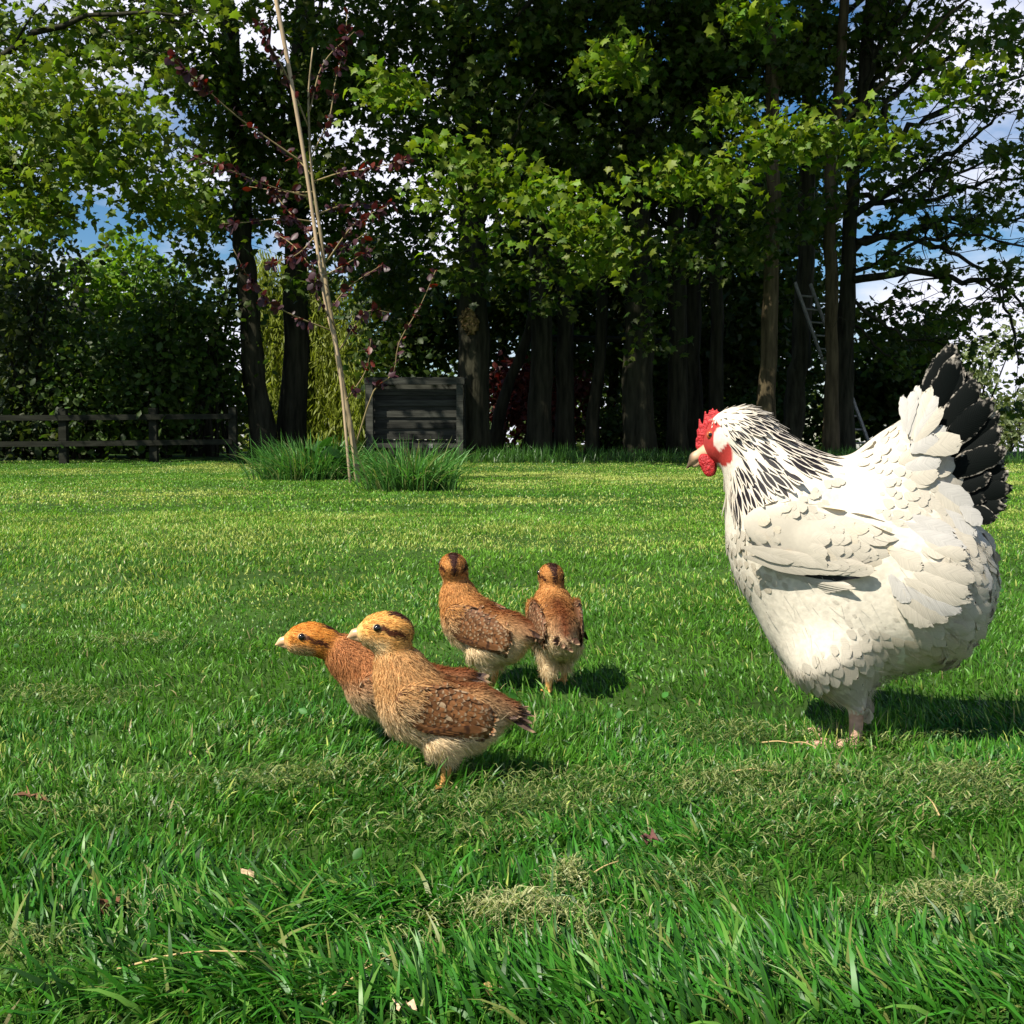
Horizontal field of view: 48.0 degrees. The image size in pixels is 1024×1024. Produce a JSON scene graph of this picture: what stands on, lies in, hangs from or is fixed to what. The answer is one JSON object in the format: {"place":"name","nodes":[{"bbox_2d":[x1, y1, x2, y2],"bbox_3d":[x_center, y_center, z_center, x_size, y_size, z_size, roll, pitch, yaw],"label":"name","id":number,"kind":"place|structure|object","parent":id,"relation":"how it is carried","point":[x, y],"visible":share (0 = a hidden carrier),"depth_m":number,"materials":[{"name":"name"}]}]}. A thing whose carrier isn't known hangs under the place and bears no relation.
{"place":"outdoors","nodes":[
{"label":"outdoors","id":0,"kind":"place"},
{"bbox_2d":[0,451,1023,1023],"bbox_3d":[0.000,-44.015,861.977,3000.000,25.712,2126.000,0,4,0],"label":"ground","id":1,"kind":"structure","parent":0,"point":[614,697],"depth_m":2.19,"materials":[{"name":"green plant"}]},
{"bbox_2d":[13,788,48,802],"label":"fallen leaf","id":2,"kind":"object","parent":1,"relation":"on","point":[22,793],"visible":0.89,"depth_m":1.35,"materials":[{"name":"brown plant"}]},
{"bbox_2d":[0,219,128,460],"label":"shrub","id":3,"kind":"object","parent":1,"relation":"on","point":[19,358],"visible":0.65,"depth_m":15.98,"materials":[{"name":"green plant"}]},
{"bbox_2d":[0,236,175,453],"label":"shrub","id":4,"kind":"object","parent":1,"relation":"on","point":[31,318],"visible":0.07,"depth_m":20.09,"materials":[{"name":"green plant"}]},
{"bbox_2d":[3,293,211,462],"bbox_3d":[-5.833,-1.724,16.242,2.488,2.624,2.601,4,5,43],"label":"shrub","id":5,"kind":"object","parent":1,"relation":"on","point":[98,370],"visible":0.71,"depth_m":15.79,"materials":[{"name":"green plant"}]},
{"bbox_2d":[95,896,119,915],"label":"fallen leaf","id":6,"kind":"object","parent":1,"relation":"on","point":[102,903],"visible":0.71,"depth_m":1.03,"materials":[{"name":"brown plant"}]},
{"bbox_2d":[0,407,237,463],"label":"rail fence","id":7,"kind":"object","parent":1,"relation":"on","point":[152,417],"visible":0.84,"depth_m":15.13,"materials":[{"name":"brown wood"}]},
{"bbox_2d":[2,289,240,453],"bbox_3d":[-6.407,-2.103,19.636,4.074,3.477,3.404,2,4,29],"label":"bush","id":8,"kind":"object","parent":1,"relation":"on","point":[120,397],"visible":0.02,"depth_m":19.30,"materials":[{"name":"green plant"}]},
{"bbox_2d":[16,221,231,346],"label":"bushy tree","id":9,"kind":"object","parent":1,"relation":"on","point":[106,298],"visible":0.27,"depth_m":21.44,"materials":[{"name":"green plant"}]},
{"bbox_2d":[0,0,259,287],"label":"maple tree","id":10,"kind":"object","parent":1,"relation":"on","point":[32,103],"visible":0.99,"depth_m":13.62,"materials":[{"name":"green plant"}]},
{"bbox_2d":[70,266,259,460],"bbox_3d":[-4.914,-1.939,16.343,2.735,3.001,2.655,0,4,0],"label":"shrub","id":11,"kind":"object","parent":1,"relation":"on","point":[170,312],"visible":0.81,"depth_m":15.98,"materials":[{"name":"green plant"}]},
{"bbox_2d":[136,385,277,453],"bbox_3d":[-5.763,-1.516,20.313,3.754,2.421,2.794,0,4,0],"label":"shrub","id":12,"kind":"object","parent":1,"relation":"on","point":[244,416],"visible":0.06,"depth_m":20.14,"materials":[{"name":"green plant"}]},
{"bbox_2d":[144,276,281,456],"bbox_3d":[-4.395,-2.103,17.158,2.132,2.754,2.402,0,4,0],"label":"shrub","id":13,"kind":"object","parent":1,"relation":"on","point":[215,364],"visible":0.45,"depth_m":16.83,"materials":[{"name":"green plant"}]},
{"bbox_2d":[40,0,394,456],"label":"maple tree","id":14,"kind":"object","parent":1,"relation":"on","point":[228,123],"visible":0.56,"depth_m":16.37,"materials":[{"name":"green plant"}]},
{"bbox_2d":[240,868,255,879],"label":"fallen leaf","id":15,"kind":"object","parent":1,"relation":"on","point":[247,872],"visible":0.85,"depth_m":1.10,"materials":[{"name":"beige plant"}]},
{"bbox_2d":[164,7,437,482],"bbox_3d":[-1.840,-2.431,10.361,2.262,4.456,1.414,-1,4,-9],"label":"sapling","id":16,"kind":"object","parent":1,"relation":"on","point":[300,254],"visible":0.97,"depth_m":10.33,"materials":[{"name":"brown plant"}]},
{"bbox_2d":[274,0,350,482],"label":"pole","id":17,"kind":"object","parent":1,"relation":"on","point":[282,33],"visible":0.9,"depth_m":10.34,"materials":[{"name":"brown wood"}]},
{"bbox_2d":[223,430,407,481],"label":"grass tuft","id":18,"kind":"object","parent":1,"relation":"on","point":[314,463],"visible":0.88,"depth_m":11.20,"materials":[{"name":"green plant"}]},
{"bbox_2d":[174,0,458,449],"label":"maple tree","id":19,"kind":"object","parent":1,"relation":"on","point":[363,78],"visible":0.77,"depth_m":16.11,"materials":[{"name":"green plant"}]},
{"bbox_2d":[239,249,396,450],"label":"willow tree","id":20,"kind":"object","parent":1,"relation":"on","point":[324,411],"visible":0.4,"depth_m":28.63,"materials":[{"name":"green plant"}]},
{"bbox_2d":[275,621,492,748],"bbox_3d":[-0.177,0.240,1.607,0.301,0.179,0.106,0,4,-4],"label":"chick","id":21,"kind":"object","parent":1,"relation":"on","point":[348,663],"visible":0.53,"depth_m":1.58},
{"bbox_2d":[307,211,505,439],"bbox_3d":[-2.178,-3.562,22.782,4.112,4.942,3.983,0,4,0],"label":"dark tree","id":22,"kind":"object","parent":1,"relation":"on","point":[420,353],"visible":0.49,"depth_m":22.14,"materials":[{"name":"green plant"}]},
{"bbox_2d":[331,433,485,491],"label":"grass tuft","id":23,"kind":"object","parent":1,"relation":"on","point":[406,475],"visible":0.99,"depth_m":9.03,"materials":[{"name":"green plant"}]},
{"bbox_2d":[364,377,466,456],"bbox_3d":[-1.398,-1.371,16.923,1.470,1.217,0.869,0,4,0],"label":"wooden shelter","id":24,"kind":"object","parent":1,"relation":"on","point":[417,407],"visible":0.81,"depth_m":16.66,"materials":[{"name":"grey wood"}]},
{"bbox_2d":[347,610,536,789],"bbox_3d":[-0.086,0.231,1.426,0.235,0.221,0.108,0,4,-3],"label":"chick","id":25,"kind":"object","parent":1,"relation":"on","point":[421,702],"visible":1,"depth_m":1.40},
{"bbox_2d":[356,1,541,453],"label":"maple tree","id":26,"kind":"object","parent":1,"relation":"on","point":[499,414],"visible":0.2,"depth_m":18.45,"materials":[{"name":"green plant"}]},
{"bbox_2d":[438,552,544,687],"bbox_3d":[-0.029,0.188,1.959,0.226,0.236,0.112,2,4,27],"label":"chick","id":27,"kind":"object","parent":1,"relation":"on","point":[489,637],"visible":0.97,"depth_m":1.94},
{"bbox_2d":[440,140,549,449],"bbox_3d":[-0.310,-4.663,23.739,3.344,7.043,4.104,0,4,0],"label":"dark tree","id":28,"kind":"object","parent":1,"relation":"on","point":[504,316],"visible":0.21,"depth_m":22.96,"materials":[{"name":"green plant"}]},
{"bbox_2d":[333,0,667,454],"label":"maple tree","id":29,"kind":"object","parent":1,"relation":"on","point":[465,97],"visible":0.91,"depth_m":15.77,"materials":[{"name":"green plant"}]},
{"bbox_2d":[0,722,1023,1023],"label":"flattened grass","id":30,"kind":"structure","parent":1,"relation":"on","point":[634,956],"depth_m":0.93,"materials":[{"name":"green plant"}]},
{"bbox_2d":[117,950,255,969],"bbox_3d":[-0.259,0.357,0.916,0.110,0.016,0.004,0,4,0],"label":"straw","id":31,"kind":"object","parent":30,"relation":"on","point":[137,963],"visible":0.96,"depth_m":0.92,"materials":[{"name":"beige plant"}]},
{"bbox_2d":[321,950,400,1005],"bbox_3d":[-0.114,0.358,0.891,0.002,0.013,0.090,3,5,38],"label":"straw","id":32,"kind":"object","parent":30,"relation":"on","point":[325,1001],"visible":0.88,"depth_m":0.88,"materials":[{"name":"beige plant"}]},
{"bbox_2d":[392,999,416,1011],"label":"fallen leaf","id":33,"kind":"object","parent":30,"relation":"on","point":[411,1004],"visible":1,"depth_m":0.85,"materials":[{"name":"beige plant"}]},
{"bbox_2d":[484,982,501,996],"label":"fallen leaf","id":34,"kind":"object","parent":30,"relation":"on","point":[486,984],"visible":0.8,"depth_m":0.88,"materials":[{"name":"beige plant"}]},
{"bbox_2d":[594,860,622,871],"bbox_3d":[0.089,0.344,1.108,0.050,0.008,0.002,-3,5,-39],"label":"straw","id":35,"kind":"object","parent":30,"relation":"on","point":[606,865],"visible":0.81,"depth_m":1.11,"materials":[{"name":"beige plant"}]},
{"bbox_2d":[640,827,657,844],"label":"fallen leaf","id":36,"kind":"object","parent":30,"relation":"on","point":[652,835],"visible":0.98,"depth_m":1.20,"materials":[{"name":"plant"}]},
{"bbox_2d":[0,588,1023,1015],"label":"clover","id":37,"kind":"object","parent":1,"relation":"on","point":[356,854],"visible":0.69,"depth_m":1.50,"materials":[{"name":"green plant"}]},
{"bbox_2d":[0,495,1023,1023],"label":"grass clippings","id":38,"kind":"object","parent":1,"relation":"on","point":[576,869],"depth_m":1.29,"materials":[{"name":"green plant"}]},
{"bbox_2d":[485,208,622,445],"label":"dark tree","id":39,"kind":"object","parent":1,"relation":"on","point":[518,234],"visible":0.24,"depth_m":21.91,"materials":[{"name":"green plant"}]},
{"bbox_2d":[523,563,587,693],"bbox_3d":[0.076,0.199,1.948,0.103,0.216,0.211,-1,4,-8],"label":"chick","id":40,"kind":"object","parent":1,"relation":"on","point":[553,611],"visible":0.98,"depth_m":1.93},
{"bbox_2d":[489,350,621,450],"bbox_3d":[0.472,-1.908,21.503,3.154,2.161,2.678,0,4,0],"label":"shrub","id":41,"kind":"object","parent":1,"relation":"on","point":[516,414],"visible":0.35,"depth_m":21.11,"materials":[{"name":"green plant"}]},
{"bbox_2d":[448,0,669,453],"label":"maple tree","id":42,"kind":"object","parent":1,"relation":"on","point":[539,412],"visible":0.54,"depth_m":16.20,"materials":[{"name":"green plant"}]},
{"bbox_2d":[510,0,666,454],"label":"maple tree","id":43,"kind":"object","parent":1,"relation":"on","point":[564,430],"visible":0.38,"depth_m":17.99,"materials":[{"name":"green plant"}]},
{"bbox_2d":[558,130,663,449],"bbox_3d":[2.075,-4.540,24.068,3.461,6.744,4.365,0,4,0],"label":"dark tree","id":44,"kind":"object","parent":1,"relation":"on","point":[615,375],"visible":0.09,"depth_m":23.64,"materials":[{"name":"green plant"}]},
{"bbox_2d":[213,341,1018,451],"bbox_3d":[-1.735,-2.877,33.422,32.484,4.518,5.289,0,4,0],"label":"hedge","id":45,"kind":"object","parent":1,"relation":"on","point":[578,444],"visible":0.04,"depth_m":32.54,"materials":[{"name":"green plant"}]},
{"bbox_2d":[574,388,666,451],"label":"shrub","id":46,"kind":"object","parent":1,"relation":"on","point":[611,429],"visible":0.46,"depth_m":21.27,"materials":[{"name":"green plant"}]},
{"bbox_2d":[512,0,742,454],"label":"maple tree","id":47,"kind":"object","parent":1,"relation":"on","point":[592,418],"visible":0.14,"depth_m":17.86,"materials":[{"name":"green plant"}]},
{"bbox_2d":[579,217,738,447],"bbox_3d":[2.678,-3.365,22.540,3.965,4.894,3.559,2,4,27],"label":"dark tree","id":48,"kind":"object","parent":1,"relation":"on","point":[660,371],"visible":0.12,"depth_m":21.97,"materials":[{"name":"green plant"}]},
{"bbox_2d":[549,1,851,451],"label":"maple tree","id":49,"kind":"object","parent":1,"relation":"on","point":[710,181],"visible":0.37,"depth_m":16.11,"materials":[{"name":"green plant"}]},
{"bbox_2d":[605,137,813,404],"bbox_3d":[4.147,-4.539,24.128,4.369,6.746,4.954,0,4,0],"label":"dark tree","id":50,"kind":"object","parent":1,"relation":"on","point":[704,274],"depth_m":23.68,"materials":[{"name":"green plant"}]},
{"bbox_2d":[556,0,873,454],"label":"maple tree","id":51,"kind":"object","parent":1,"relation":"on","point":[640,349],"visible":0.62,"depth_m":16.22,"materials":[{"name":"green plant"}]},
{"bbox_2d":[552,335,668,344],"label":"wooden beam","id":52,"kind":"structure","parent":51,"relation":"attached to","point":[582,338],"depth_m":18.55,"materials":[{"name":"brown wood"}]},
{"bbox_2d":[584,0,921,420],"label":"maple tree","id":53,"kind":"object","parent":1,"relation":"on","point":[768,264],"visible":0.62,"depth_m":15.67,"materials":[{"name":"green plant"}]},
{"bbox_2d":[684,147,821,421],"bbox_3d":[4.431,-3.956,21.862,2.993,5.839,3.676,0,4,0],"label":"dark tree","id":54,"kind":"object","parent":1,"relation":"on","point":[743,300],"visible":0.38,"depth_m":21.29,"materials":[{"name":"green plant"}]},
{"bbox_2d":[692,0,840,411],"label":"maple tree","id":55,"kind":"object","parent":1,"relation":"on","point":[716,382],"visible":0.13,"depth_m":18.07,"materials":[{"name":"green plant"}]},
{"bbox_2d":[638,0,912,454],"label":"maple tree","id":56,"kind":"object","parent":1,"relation":"on","point":[677,416],"visible":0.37,"depth_m":17.18,"materials":[{"name":"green plant"}]},
{"bbox_2d":[762,740,794,743],"bbox_3d":[0.361,0.314,1.563,0.046,0.008,0.002,3,5,35],"label":"straw","id":57,"kind":"object","parent":1,"relation":"on","point":[776,741],"visible":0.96,"depth_m":1.56,"materials":[{"name":"beige plant"}]},
{"bbox_2d":[704,371,873,448],"bbox_3d":[4.843,-1.537,20.908,3.321,2.097,2.423,0,4,0],"label":"shrub","id":58,"kind":"object","parent":1,"relation":"on","point":[809,430],"visible":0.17,"depth_m":20.69,"materials":[{"name":"green plant"}]},
{"bbox_2d":[723,140,889,435],"bbox_3d":[5.683,-4.278,22.910,3.802,6.355,4.498,0,4,0],"label":"dark tree","id":59,"kind":"object","parent":1,"relation":"on","point":[819,289],"visible":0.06,"depth_m":22.42,"materials":[{"name":"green plant"}]},
{"bbox_2d":[722,0,912,441],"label":"maple tree","id":60,"kind":"object","parent":1,"relation":"on","point":[809,212],"visible":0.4,"depth_m":18.54,"materials":[{"name":"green plant"}]},
{"bbox_2d":[794,281,869,443],"bbox_3d":[5.056,-2.251,18.061,1.319,2.774,0.221,2,4,32],"label":"ladder","id":61,"kind":"object","parent":1,"relation":"on","point":[814,336],"visible":0.45,"depth_m":18.13,"materials":[{"name":"metal"}]},
{"bbox_2d":[700,0,981,452],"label":"maple tree","id":62,"kind":"object","parent":1,"relation":"on","point":[833,142],"visible":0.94,"depth_m":14.01,"materials":[{"name":"green plant"}]},
{"bbox_2d":[686,342,1013,749],"bbox_3d":[0.469,0.050,1.631,0.444,0.566,0.222,1,4,17],"label":"hen","id":63,"kind":"object","parent":1,"relation":"on","point":[860,573],"visible":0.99,"depth_m":1.55,"materials":[{"name":"white"}]},
{"bbox_2d":[779,0,1023,452],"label":"maple tree","id":64,"kind":"object","parent":1,"relation":"on","point":[951,76],"visible":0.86,"depth_m":16.64,"materials":[{"name":"green plant"}]},
{"bbox_2d":[810,308,998,445],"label":"dark tree","id":65,"kind":"object","parent":1,"relation":"on","point":[877,394],"visible":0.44,"depth_m":20.11,"materials":[{"name":"green plant"}]},
{"bbox_2d":[927,796,939,815],"bbox_3d":[0.475,0.332,1.299,0.005,0.008,0.050,0,4,0],"label":"straw","id":66,"kind":"object","parent":1,"relation":"on","point":[934,805],"visible":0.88,"depth_m":1.29,"materials":[{"name":"beige plant"}]},
{"bbox_2d":[953,308,1023,448],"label":"shrub","id":67,"kind":"object","parent":1,"relation":"on","point":[985,380],"visible":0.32,"depth_m":26.46,"materials":[{"name":"green plant"}]},
{"bbox_2d":[994,374,1023,451],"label":"shrub","id":68,"kind":"object","parent":1,"relation":"on","point":[1016,438],"visible":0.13,"depth_m":39.53,"materials":[{"name":"green plant"}]},
{"bbox_2d":[0,0,1023,450],"label":"sky","id":69,"kind":"structure","parent":0,"point":[875,289],"materials":[{"name":"blue"}]},
{"bbox_2d":[233,440,1023,463],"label":"verge grass","id":70,"kind":"structure","parent":0,"point":[524,455],"depth_m":15.56,"materials":[{"name":"green plant"}]}
]}

